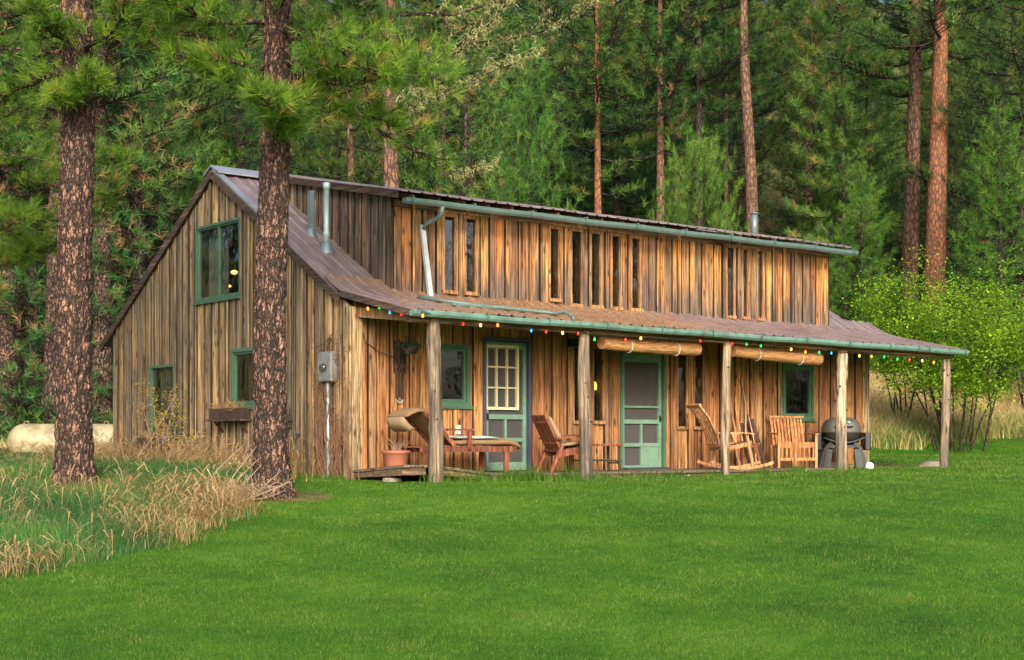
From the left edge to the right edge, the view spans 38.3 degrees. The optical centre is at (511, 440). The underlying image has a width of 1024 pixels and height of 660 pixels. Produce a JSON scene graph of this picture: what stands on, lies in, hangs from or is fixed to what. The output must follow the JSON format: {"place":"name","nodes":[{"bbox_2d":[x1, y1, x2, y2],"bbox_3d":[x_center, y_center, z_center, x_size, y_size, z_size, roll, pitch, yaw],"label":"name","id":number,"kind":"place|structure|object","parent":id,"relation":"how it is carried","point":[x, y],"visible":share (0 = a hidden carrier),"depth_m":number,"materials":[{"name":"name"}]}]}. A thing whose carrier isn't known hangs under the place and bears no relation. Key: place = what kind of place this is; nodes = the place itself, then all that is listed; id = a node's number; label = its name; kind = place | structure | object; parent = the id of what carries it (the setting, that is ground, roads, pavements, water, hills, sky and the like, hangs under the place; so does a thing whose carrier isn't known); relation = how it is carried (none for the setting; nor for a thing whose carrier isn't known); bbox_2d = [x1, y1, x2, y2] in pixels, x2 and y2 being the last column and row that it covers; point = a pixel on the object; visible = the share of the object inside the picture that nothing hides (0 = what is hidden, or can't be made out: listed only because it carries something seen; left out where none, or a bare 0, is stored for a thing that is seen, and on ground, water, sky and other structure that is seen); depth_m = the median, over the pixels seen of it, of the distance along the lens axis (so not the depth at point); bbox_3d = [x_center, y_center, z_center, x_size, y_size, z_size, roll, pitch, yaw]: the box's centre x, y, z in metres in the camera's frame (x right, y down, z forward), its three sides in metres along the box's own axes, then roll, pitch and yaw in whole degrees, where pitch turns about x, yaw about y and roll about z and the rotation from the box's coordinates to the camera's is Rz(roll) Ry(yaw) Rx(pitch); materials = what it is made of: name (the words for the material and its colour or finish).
{"place":"outdoors","nodes":[
{"label":"outdoors","id":0,"kind":"place"},
{"bbox_2d":[0,2,1023,659],"bbox_3d":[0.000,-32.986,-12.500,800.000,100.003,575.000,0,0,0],"label":"ground","id":1,"kind":"structure","parent":0,"point":[1014,448],"depth_m":13.16,"materials":[{"name":"green plant"}]},
{"bbox_2d":[7,421,112,452],"bbox_3d":[-11.350,0.017,37.600,2.940,1.210,0.920,0,0,-4],"label":"propane tank","id":2,"kind":"object","parent":1,"relation":"on","point":[28,436],"visible":0.41,"depth_m":37.17,"materials":[{"name":"metal"}]},
{"bbox_2d":[0,0,123,431],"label":"straight trunk pine","id":3,"kind":"object","parent":1,"relation":"on","point":[8,330],"visible":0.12,"depth_m":42.66,"materials":[{"name":"green plant"}]},
{"bbox_2d":[0,25,135,423],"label":"browning pine","id":4,"kind":"object","parent":1,"relation":"on","point":[33,299],"visible":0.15,"depth_m":42.59,"materials":[{"name":"green plant"}]},
{"bbox_2d":[8,0,132,417],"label":"straight trunk pine","id":5,"kind":"object","parent":1,"relation":"on","point":[18,324],"visible":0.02,"depth_m":45.85,"materials":[{"name":"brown plant"}]},
{"bbox_2d":[0,0,158,301],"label":"edge pine","id":6,"kind":"object","parent":1,"relation":"on","point":[28,248],"visible":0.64,"depth_m":24.11,"materials":[{"name":"green plant"}]},
{"bbox_2d":[0,0,196,423],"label":"straight trunk pine","id":7,"kind":"object","parent":1,"relation":"on","point":[49,357],"visible":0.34,"depth_m":41.79,"materials":[{"name":"brown plant"}]},
{"bbox_2d":[11,27,202,423],"bbox_3d":[-10.978,-6.314,44.456,8.512,13.132,7.676,0,0,-25],"label":"browning pine","id":8,"kind":"object","parent":1,"relation":"on","point":[139,242],"visible":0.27,"depth_m":43.18,"materials":[{"name":"green plant"}]},
{"bbox_2d":[4,0,219,423],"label":"straight trunk pine","id":9,"kind":"object","parent":1,"relation":"on","point":[102,326],"visible":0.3,"depth_m":42.76,"materials":[{"name":"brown plant"}]},
{"bbox_2d":[21,17,217,394],"bbox_3d":[-14.914,-12.326,53.377,9.398,21.977,8.327,0,0,31],"label":"tall pine","id":10,"kind":"object","parent":1,"relation":"on","point":[122,216],"visible":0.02,"depth_m":53.00,"materials":[{"name":"green plant"}]},
{"bbox_2d":[0,0,254,492],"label":"ponderosa pine","id":11,"kind":"object","parent":1,"relation":"on","point":[81,82],"visible":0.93,"depth_m":18.81,"materials":[{"name":"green plant"}]},
{"bbox_2d":[45,0,218,288],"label":"straight trunk pine","id":12,"kind":"object","parent":1,"relation":"on","point":[192,122],"visible":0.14,"depth_m":46.15,"materials":[{"name":"green plant"}]},
{"bbox_2d":[0,450,298,577],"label":"wild grass","id":13,"kind":"structure","parent":1,"relation":"on","point":[120,545],"depth_m":16.52,"materials":[{"name":"green plant"}]},
{"bbox_2d":[37,0,263,268],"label":"tall pine","id":14,"kind":"object","parent":1,"relation":"on","point":[218,107],"visible":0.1,"depth_m":48.08,"materials":[{"name":"green plant"}]},
{"bbox_2d":[127,378,190,456],"bbox_3d":[-5.959,-0.250,25.053,1.154,1.599,1.094,0,0,23],"label":"yellow shrub","id":15,"kind":"object","parent":1,"relation":"on","point":[163,423],"visible":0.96,"depth_m":25.01,"materials":[{"name":"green plant"}]},
{"bbox_2d":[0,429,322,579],"bbox_3d":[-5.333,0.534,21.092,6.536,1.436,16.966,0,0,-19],"label":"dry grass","id":16,"kind":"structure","parent":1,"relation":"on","point":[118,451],"depth_m":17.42,"materials":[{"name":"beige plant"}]},
{"bbox_2d":[91,0,246,336],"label":"full pine","id":17,"kind":"object","parent":1,"relation":"on","point":[193,189],"visible":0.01,"depth_m":56.81,"materials":[{"name":"green plant"}]},
{"bbox_2d":[188,0,263,201],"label":"full pine","id":18,"kind":"object","parent":1,"relation":"on","point":[253,165],"visible":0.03,"depth_m":63.68,"materials":[{"name":"green plant"}]},
{"bbox_2d":[153,0,323,246],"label":"tall pine","id":19,"kind":"object","parent":1,"relation":"on","point":[237,143],"visible":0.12,"depth_m":54.15,"materials":[{"name":"green plant"}]},
{"bbox_2d":[208,444,294,499],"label":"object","id":20,"kind":"object","parent":1,"relation":"on","point":[270,486],"visible":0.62,"depth_m":18.55,"materials":[{"name":"beige plant"}]},
{"bbox_2d":[185,0,342,195],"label":"tall pine","id":21,"kind":"object","parent":1,"relation":"on","point":[250,111],"visible":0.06,"depth_m":71.69,"materials":[{"name":"green plant"}]},
{"bbox_2d":[95,0,474,498],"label":"ponderosa pine","id":22,"kind":"object","parent":1,"relation":"on","point":[285,107],"visible":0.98,"depth_m":18.77,"materials":[{"name":"green plant"}]},
{"bbox_2d":[290,4,383,184],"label":"full pine","id":23,"kind":"object","parent":1,"relation":"on","point":[339,153],"visible":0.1,"depth_m":61.11,"materials":[{"name":"green plant"}]},
{"bbox_2d":[257,0,457,186],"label":"straight trunk pine","id":24,"kind":"object","parent":1,"relation":"on","point":[352,163],"visible":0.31,"depth_m":49.44,"materials":[{"name":"green plant"}]},
{"bbox_2d":[293,0,435,188],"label":"tall pine","id":25,"kind":"object","parent":1,"relation":"on","point":[358,136],"visible":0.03,"depth_m":77.03,"materials":[{"name":"green plant"}]},
{"bbox_2d":[335,0,550,201],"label":"tall pine","id":26,"kind":"object","parent":1,"relation":"on","point":[473,100],"visible":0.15,"depth_m":62.16,"materials":[{"name":"green plant"}]},
{"bbox_2d":[291,0,599,187],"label":"lichen pine","id":27,"kind":"object","parent":1,"relation":"on","point":[390,168],"visible":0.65,"depth_m":29.68,"materials":[{"name":"green plant"}]},
{"bbox_2d":[398,0,517,191],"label":"tall pine","id":28,"kind":"object","parent":1,"relation":"on","point":[428,30],"visible":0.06,"depth_m":73.91,"materials":[{"name":"green plant"}]},
{"bbox_2d":[398,0,527,201],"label":"full pine","id":29,"kind":"object","parent":1,"relation":"on","point":[465,187],"visible":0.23,"depth_m":50.22,"materials":[{"name":"green plant"}]},
{"bbox_2d":[401,0,549,194],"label":"straight trunk pine","id":30,"kind":"object","parent":1,"relation":"on","point":[510,16],"visible":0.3,"depth_m":55.78,"materials":[{"name":"green plant"}]},
{"bbox_2d":[454,97,522,201],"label":"full pine","id":31,"kind":"object","parent":1,"relation":"on","point":[481,180],"visible":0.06,"depth_m":59.46,"materials":[{"name":"green plant"}]},
{"bbox_2d":[0,125,1015,442],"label":"forest brush","id":32,"kind":"object","parent":1,"relation":"on","point":[10,423],"visible":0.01,"depth_m":43.49,"materials":[{"name":"green plant"}]},
{"bbox_2d":[470,29,583,210],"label":"young pine","id":33,"kind":"object","parent":1,"relation":"on","point":[529,167],"visible":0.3,"depth_m":43.95,"materials":[{"name":"green plant"}]},
{"bbox_2d":[99,165,968,482],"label":"wooden house","id":34,"kind":"structure","parent":1,"relation":"on","point":[185,317],"depth_m":24.52,"materials":[{"name":"wood"}]},
{"bbox_2d":[149,364,173,437],"bbox_3d":[-6.248,-0.645,26.494,0.107,1.406,1.010,0,0,-38],"label":"window","id":35,"kind":"structure","parent":34,"relation":"in","point":[152,369],"depth_m":26.84,"materials":[{"name":"green paint"}]},
{"bbox_2d":[193,217,239,304],"bbox_3d":[-4.927,-2.989,24.805,0.140,1.338,1.640,0,0,-38],"label":"window","id":36,"kind":"structure","parent":34,"relation":"in","point":[221,297],"depth_m":24.84,"materials":[{"name":"green paint"}]},
{"bbox_2d":[206,397,251,432],"bbox_3d":[-4.663,-0.421,24.258,0.431,0.602,1.236,0,0,-38],"label":"window box","id":37,"kind":"object","parent":34,"relation":"attached to","point":[225,412],"visible":1,"depth_m":24.09,"materials":[{"name":"brown wood"}]},
{"bbox_2d":[230,347,253,408],"bbox_3d":[-4.286,-1.004,23.999,0.140,1.008,1.140,0,0,-38],"label":"window","id":38,"kind":"structure","parent":34,"relation":"in","point":[235,352],"depth_m":24.35,"materials":[{"name":"green paint"}]},
{"bbox_2d":[311,333,336,477],"bbox_3d":[-2.823,-0.438,21.979,0.170,2.275,0.703,0,0,-38],"label":"electric meter","id":39,"kind":"object","parent":34,"relation":"attached to","point":[326,360],"visible":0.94,"depth_m":21.88,"materials":[{"name":"grey metal"}]},
{"bbox_2d":[306,314,360,479],"bbox_3d":[-2.636,-0.642,21.797,0.085,2.496,1.500,0,0,-38],"label":"dead vine","id":40,"kind":"object","parent":34,"relation":"attached to","point":[334,447],"visible":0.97,"depth_m":21.85,"materials":[{"name":"brown plant"}]},
{"bbox_2d":[381,437,412,466],"bbox_3d":[-1.676,0.179,21.411,0.440,0.441,0.453,0,0,-38],"label":"flower pot","id":41,"kind":"object","parent":34,"relation":"on","point":[394,457],"visible":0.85,"depth_m":21.28,"materials":[{"name":"ceramic"}]},
{"bbox_2d":[393,339,406,403],"bbox_3d":[-1.673,-1.026,22.022,0.235,0.968,0.045,0,0,-38],"label":"hanging wall rack","id":42,"kind":"object","parent":34,"relation":"attached to","point":[399,365],"visible":0.95,"depth_m":22.01,"materials":[{"name":"brown wood"}]},
{"bbox_2d":[442,213,457,294],"bbox_3d":[-1.013,-2.912,23.118,0.310,1.255,0.210,0,0,-38],"label":"slit window","id":43,"kind":"structure","parent":34,"relation":"in","point":[446,215],"depth_m":23.13,"materials":[{"name":"brown wood"}]},
{"bbox_2d":[386,408,520,472],"bbox_3d":[-0.855,0.002,21.756,2.128,0.926,0.800,0,0,-38],"label":"chaise longue","id":44,"kind":"object","parent":34,"relation":"on","point":[417,419],"visible":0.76,"depth_m":21.48,"materials":[{"name":"red wood"}]},
{"bbox_2d":[441,343,472,408],"bbox_3d":[-0.931,-0.979,22.674,0.720,0.998,0.145,0,0,-38],"label":"window","id":45,"kind":"structure","parent":34,"relation":"in","point":[465,401],"depth_m":22.82,"materials":[{"name":"green paint"}]},
{"bbox_2d":[463,215,478,295],"bbox_3d":[-0.689,-2.912,23.374,0.300,1.255,0.210,0,0,-38],"label":"slit window","id":46,"kind":"structure","parent":34,"relation":"in","point":[471,219],"depth_m":23.39,"materials":[{"name":"brown wood"}]},
{"bbox_2d":[483,336,531,471],"bbox_3d":[-0.120,-0.555,23.383,0.970,2.130,0.187,0,0,-38],"label":"screen door","id":47,"kind":"structure","parent":34,"relation":"in","point":[507,362],"depth_m":23.41,"materials":[{"name":"paint"}]},
{"bbox_2d":[547,225,561,301],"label":"slit window","id":48,"kind":"structure","parent":34,"relation":"in","point":[550,228],"depth_m":24.46,"materials":[{"name":"brown wood"}]},
{"bbox_2d":[531,415,592,472],"bbox_3d":[0.751,0.057,22.893,0.781,0.894,0.675,0,0,-22],"label":"armchair","id":49,"kind":"object","parent":34,"relation":"on","point":[551,438],"visible":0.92,"depth_m":22.71,"materials":[{"name":"red wood"}]},
{"bbox_2d":[569,228,583,306],"bbox_3d":[1.034,-2.882,24.743,0.300,1.315,0.210,0,0,-38],"label":"slit window","id":50,"kind":"structure","parent":34,"relation":"in","point":[576,231],"depth_m":24.77,"materials":[{"name":"brown wood"}]},
{"bbox_2d":[589,230,603,308],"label":"slit window","id":51,"kind":"structure","parent":34,"relation":"in","point":[597,258],"depth_m":25.04,"materials":[{"name":"brown wood"}]},
{"bbox_2d":[591,346,605,423],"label":"slit window","id":52,"kind":"structure","parent":34,"relation":"in","point":[598,351],"depth_m":24.58,"materials":[{"name":"brown wood"}]},
{"bbox_2d":[609,232,623,309],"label":"slit window","id":53,"kind":"structure","parent":34,"relation":"in","point":[618,239],"depth_m":25.34,"materials":[{"name":"brown wood"}]},
{"bbox_2d":[630,235,642,311],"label":"slit window","id":54,"kind":"structure","parent":34,"relation":"in","point":[635,264],"depth_m":25.61,"materials":[{"name":"brown wood"}]},
{"bbox_2d":[620,351,665,469],"bbox_3d":[2.191,-0.515,25.221,1.070,2.070,0.187,0,0,-38],"label":"screen door","id":55,"kind":"structure","parent":34,"relation":"in","point":[642,375],"depth_m":25.25,"materials":[{"name":"paint"}]},
{"bbox_2d":[363,305,934,363],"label":"string lights","id":56,"kind":"object","parent":34,"relation":"attached to","point":[594,339],"visible":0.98,"depth_m":23.09,"materials":[{"name":"multicoloured"}]},
{"bbox_2d":[597,337,701,355],"bbox_3d":[2.218,-1.525,23.558,2.130,0.321,0.228,0,0,-38],"label":"bamboo blind","id":57,"kind":"object","parent":34,"relation":"hanging from","point":[666,347],"visible":0.98,"depth_m":23.46,"materials":[{"name":"brown wood"}]},
{"bbox_2d":[676,355,689,429],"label":"slit window","id":58,"kind":"structure","parent":34,"relation":"in","point":[680,358],"depth_m":25.80,"materials":[{"name":"brown wood"}]},
{"bbox_2d":[693,352,705,429],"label":"slit window","id":59,"kind":"structure","parent":34,"relation":"in","point":[697,427],"depth_m":26.05,"materials":[{"name":"brown wood"}]},
{"bbox_2d":[686,403,773,468],"bbox_3d":[3.728,-0.060,25.269,1.372,1.120,0.725,0,0,-14],"label":"rocking chair","id":60,"kind":"object","parent":34,"relation":"on","point":[701,415],"visible":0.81,"depth_m":25.12,"materials":[{"name":"brown wood"}]},
{"bbox_2d":[726,246,736,318],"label":"slit window","id":61,"kind":"structure","parent":34,"relation":"in","point":[728,248],"depth_m":27.08,"materials":[{"name":"brown wood"}]},
{"bbox_2d":[741,248,750,319],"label":"slit window","id":62,"kind":"structure","parent":34,"relation":"in","point":[744,255],"depth_m":27.32,"materials":[{"name":"brown wood"}]},
{"bbox_2d":[755,249,765,320],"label":"slit window","id":63,"kind":"structure","parent":34,"relation":"in","point":[758,254],"depth_m":27.57,"materials":[{"name":"brown wood"}]},
{"bbox_2d":[731,345,822,364],"bbox_3d":[4.564,-1.489,25.421,2.240,0.345,0.228,0,0,-38],"label":"bamboo blind","id":64,"kind":"object","parent":34,"relation":"hanging from","point":[794,355],"visible":0.98,"depth_m":25.35,"materials":[{"name":"brown wood"}]},
{"bbox_2d":[767,416,817,467],"bbox_3d":[5.042,0.026,26.599,0.746,0.938,0.746,0,0,-7],"label":"slatted chair","id":65,"kind":"object","parent":34,"relation":"on","point":[796,444],"visible":0.99,"depth_m":26.50,"materials":[{"name":"brown wood"}]},
{"bbox_2d":[782,363,816,421],"bbox_3d":[5.353,-0.889,27.669,0.930,1.078,0.145,0,0,-38],"label":"window","id":66,"kind":"structure","parent":34,"relation":"in","point":[810,416],"depth_m":27.79,"materials":[{"name":"green paint"}]},
{"bbox_2d":[457,0,630,212],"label":"tall pine","id":67,"kind":"object","parent":1,"relation":"on","point":[556,133],"visible":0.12,"depth_m":66.78,"materials":[{"name":"green plant"}]},
{"bbox_2d":[489,0,625,214],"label":"full pine","id":68,"kind":"object","parent":1,"relation":"on","point":[556,116],"visible":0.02,"depth_m":80.25,"materials":[{"name":"green plant"}]},
{"bbox_2d":[479,0,693,213],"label":"straight trunk pine","id":69,"kind":"object","parent":1,"relation":"on","point":[599,177],"visible":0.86,"depth_m":52.61,"materials":[{"name":"green plant"}]},
{"bbox_2d":[535,0,655,217],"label":"full pine","id":70,"kind":"object","parent":1,"relation":"on","point":[605,191],"visible":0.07,"depth_m":70.77,"materials":[{"name":"green plant"}]},
{"bbox_2d":[527,0,685,219],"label":"tall pine","id":71,"kind":"object","parent":1,"relation":"on","point":[617,209],"visible":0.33,"depth_m":65.64,"materials":[{"name":"green plant"}]},
{"bbox_2d":[573,0,729,221],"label":"straight trunk pine","id":72,"kind":"object","parent":1,"relation":"on","point":[659,39],"visible":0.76,"depth_m":52.08,"materials":[{"name":"green plant"}]},
{"bbox_2d":[590,0,732,224],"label":"tall pine","id":73,"kind":"object","parent":1,"relation":"on","point":[650,158],"visible":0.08,"depth_m":73.10,"materials":[{"name":"green plant"}]},
{"bbox_2d":[590,0,756,222],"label":"straight trunk pine","id":74,"kind":"object","parent":1,"relation":"on","point":[714,85],"visible":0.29,"depth_m":56.73,"materials":[{"name":"green plant"}]},
{"bbox_2d":[606,0,775,225],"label":"straight trunk pine","id":75,"kind":"object","parent":1,"relation":"on","point":[730,61],"visible":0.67,"depth_m":53.60,"materials":[{"name":"green plant"}]},
{"bbox_2d":[642,123,749,234],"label":"round pine","id":76,"kind":"object","parent":1,"relation":"on","point":[692,153],"visible":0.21,"depth_m":43.82,"materials":[{"name":"green plant"}]},
{"bbox_2d":[664,0,804,238],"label":"tall pine","id":77,"kind":"object","parent":1,"relation":"on","point":[772,129],"visible":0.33,"depth_m":64.81,"materials":[{"name":"green plant"}]},
{"bbox_2d":[664,0,811,233],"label":"straight trunk pine","id":78,"kind":"object","parent":1,"relation":"on","point":[754,68],"visible":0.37,"depth_m":61.70,"materials":[{"name":"green plant"}]},
{"bbox_2d":[666,0,830,235],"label":"tall pine","id":79,"kind":"object","parent":1,"relation":"on","point":[743,200],"visible":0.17,"depth_m":74.76,"materials":[{"name":"green plant"}]},
{"bbox_2d":[739,0,758,235],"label":"straight trunk pine","id":80,"kind":"object","parent":1,"relation":"on","point":[750,166],"visible":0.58,"depth_m":51.64,"materials":[{"name":"brown plant"}]},
{"bbox_2d":[761,0,863,241],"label":"tall pine","id":81,"kind":"object","parent":1,"relation":"on","point":[805,41],"visible":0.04,"depth_m":80.30,"materials":[{"name":"green plant"}]},
{"bbox_2d":[730,0,908,238],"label":"tall pine","id":82,"kind":"object","parent":1,"relation":"on","point":[794,51],"visible":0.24,"depth_m":76.56,"materials":[{"name":"green plant"}]},
{"bbox_2d":[758,5,895,311],"bbox_3d":[12.918,-11.762,63.364,7.143,14.032,7.134,0,0,-19],"label":"full pine","id":83,"kind":"object","parent":1,"relation":"on","point":[815,196],"visible":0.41,"depth_m":63.19,"materials":[{"name":"green plant"}]},
{"bbox_2d":[812,417,873,468],"bbox_3d":[6.139,0.064,27.367,1.055,0.989,0.579,0,0,3],"label":"gas grill","id":84,"kind":"object","parent":1,"relation":"on","point":[855,435],"visible":0.75,"depth_m":27.17,"materials":[{"name":"black metal"}]},
{"bbox_2d":[779,0,911,319],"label":"straight trunk pine","id":85,"kind":"object","parent":1,"relation":"on","point":[828,115],"visible":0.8,"depth_m":53.74,"materials":[{"name":"green plant"}]},
{"bbox_2d":[793,113,901,356],"bbox_3d":[12.702,-7.745,57.706,5.417,10.220,5.849,0,0,33],"label":"full pine","id":86,"kind":"object","parent":1,"relation":"on","point":[832,197],"visible":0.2,"depth_m":57.12,"materials":[{"name":"green plant"}]},
{"bbox_2d":[802,14,927,264],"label":"full pine","id":87,"kind":"object","parent":1,"relation":"on","point":[901,139],"visible":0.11,"depth_m":74.68,"materials":[{"name":"green plant"}]},
{"bbox_2d":[822,158,921,370],"bbox_3d":[11.661,-5.677,49.991,4.137,7.805,4.467,0,0,-25],"label":"full pine","id":88,"kind":"object","parent":1,"relation":"on","point":[873,216],"visible":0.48,"depth_m":49.72,"materials":[{"name":"green plant"}]},
{"bbox_2d":[820,23,926,318],"bbox_3d":[15.541,-11.685,64.450,5.700,13.253,5.682,0,0,8],"label":"full pine","id":89,"kind":"object","parent":1,"relation":"on","point":[878,168],"visible":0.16,"depth_m":64.01,"materials":[{"name":"green plant"}]},
{"bbox_2d":[820,0,991,368],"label":"straight trunk pine","id":90,"kind":"object","parent":1,"relation":"on","point":[913,85],"visible":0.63,"depth_m":52.73,"materials":[{"name":"brown plant"}]},
{"bbox_2d":[869,330,945,417],"bbox_3d":[11.232,-1.903,42.102,2.842,2.973,2.968,0,0,0],"label":"leafy shrub","id":91,"kind":"object","parent":1,"relation":"on","point":[880,357],"visible":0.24,"depth_m":41.86,"materials":[{"name":"green plant"}]},
{"bbox_2d":[855,0,974,218],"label":"full pine","id":92,"kind":"object","parent":1,"relation":"on","point":[903,52],"visible":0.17,"depth_m":83.14,"materials":[{"name":"green plant"}]},
{"bbox_2d":[843,0,1018,370],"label":"straight trunk pine","id":93,"kind":"object","parent":1,"relation":"on","point":[935,237],"visible":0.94,"depth_m":49.70,"materials":[{"name":"brown plant"}]},
{"bbox_2d":[840,242,1023,450],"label":"leafy shrub","id":94,"kind":"object","parent":1,"relation":"on","point":[973,390],"visible":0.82,"depth_m":37.99,"materials":[{"name":"green plant"}]},
{"bbox_2d":[879,0,984,343],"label":"straight trunk pine","id":95,"kind":"object","parent":1,"relation":"on","point":[947,232],"visible":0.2,"depth_m":59.77,"materials":[{"name":"brown plant"}]},
{"bbox_2d":[872,37,1010,321],"bbox_3d":[18.836,-11.308,63.820,6.676,13.131,6.684,0,0,9],"label":"full pine","id":96,"kind":"object","parent":1,"relation":"on","point":[922,222],"visible":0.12,"depth_m":63.45,"materials":[{"name":"green plant"}]},
{"bbox_2d":[869,366,1023,449],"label":"meadow grass","id":97,"kind":"structure","parent":1,"relation":"on","point":[887,430],"depth_m":40.78,"materials":[{"name":"beige plant"}]},
{"bbox_2d":[879,0,1022,292],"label":"full pine","id":98,"kind":"object","parent":1,"relation":"on","point":[1005,55],"visible":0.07,"depth_m":66.64,"materials":[{"name":"green plant"}]},
{"bbox_2d":[884,0,1023,366],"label":"tall pine","id":99,"kind":"object","parent":1,"relation":"on","point":[979,112],"visible":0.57,"depth_m":49.90,"materials":[{"name":"green plant"}]},
{"bbox_2d":[919,15,1019,364],"bbox_3d":[18.232,-9.400,56.644,5.979,13.902,5.961,0,0,-17],"label":"full pine","id":100,"kind":"object","parent":1,"relation":"on","point":[956,267],"visible":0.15,"depth_m":56.41,"materials":[{"name":"green plant"}]},
{"bbox_2d":[924,102,1023,391],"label":"full pine","id":101,"kind":"object","parent":1,"relation":"on","point":[1000,206],"visible":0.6,"depth_m":45.76,"materials":[{"name":"green plant"}]},
{"bbox_2d":[293,460,867,483],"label":"edge grass","id":102,"kind":"structure","parent":0,"point":[525,475],"depth_m":21.84,"materials":[{"name":"green plant"}]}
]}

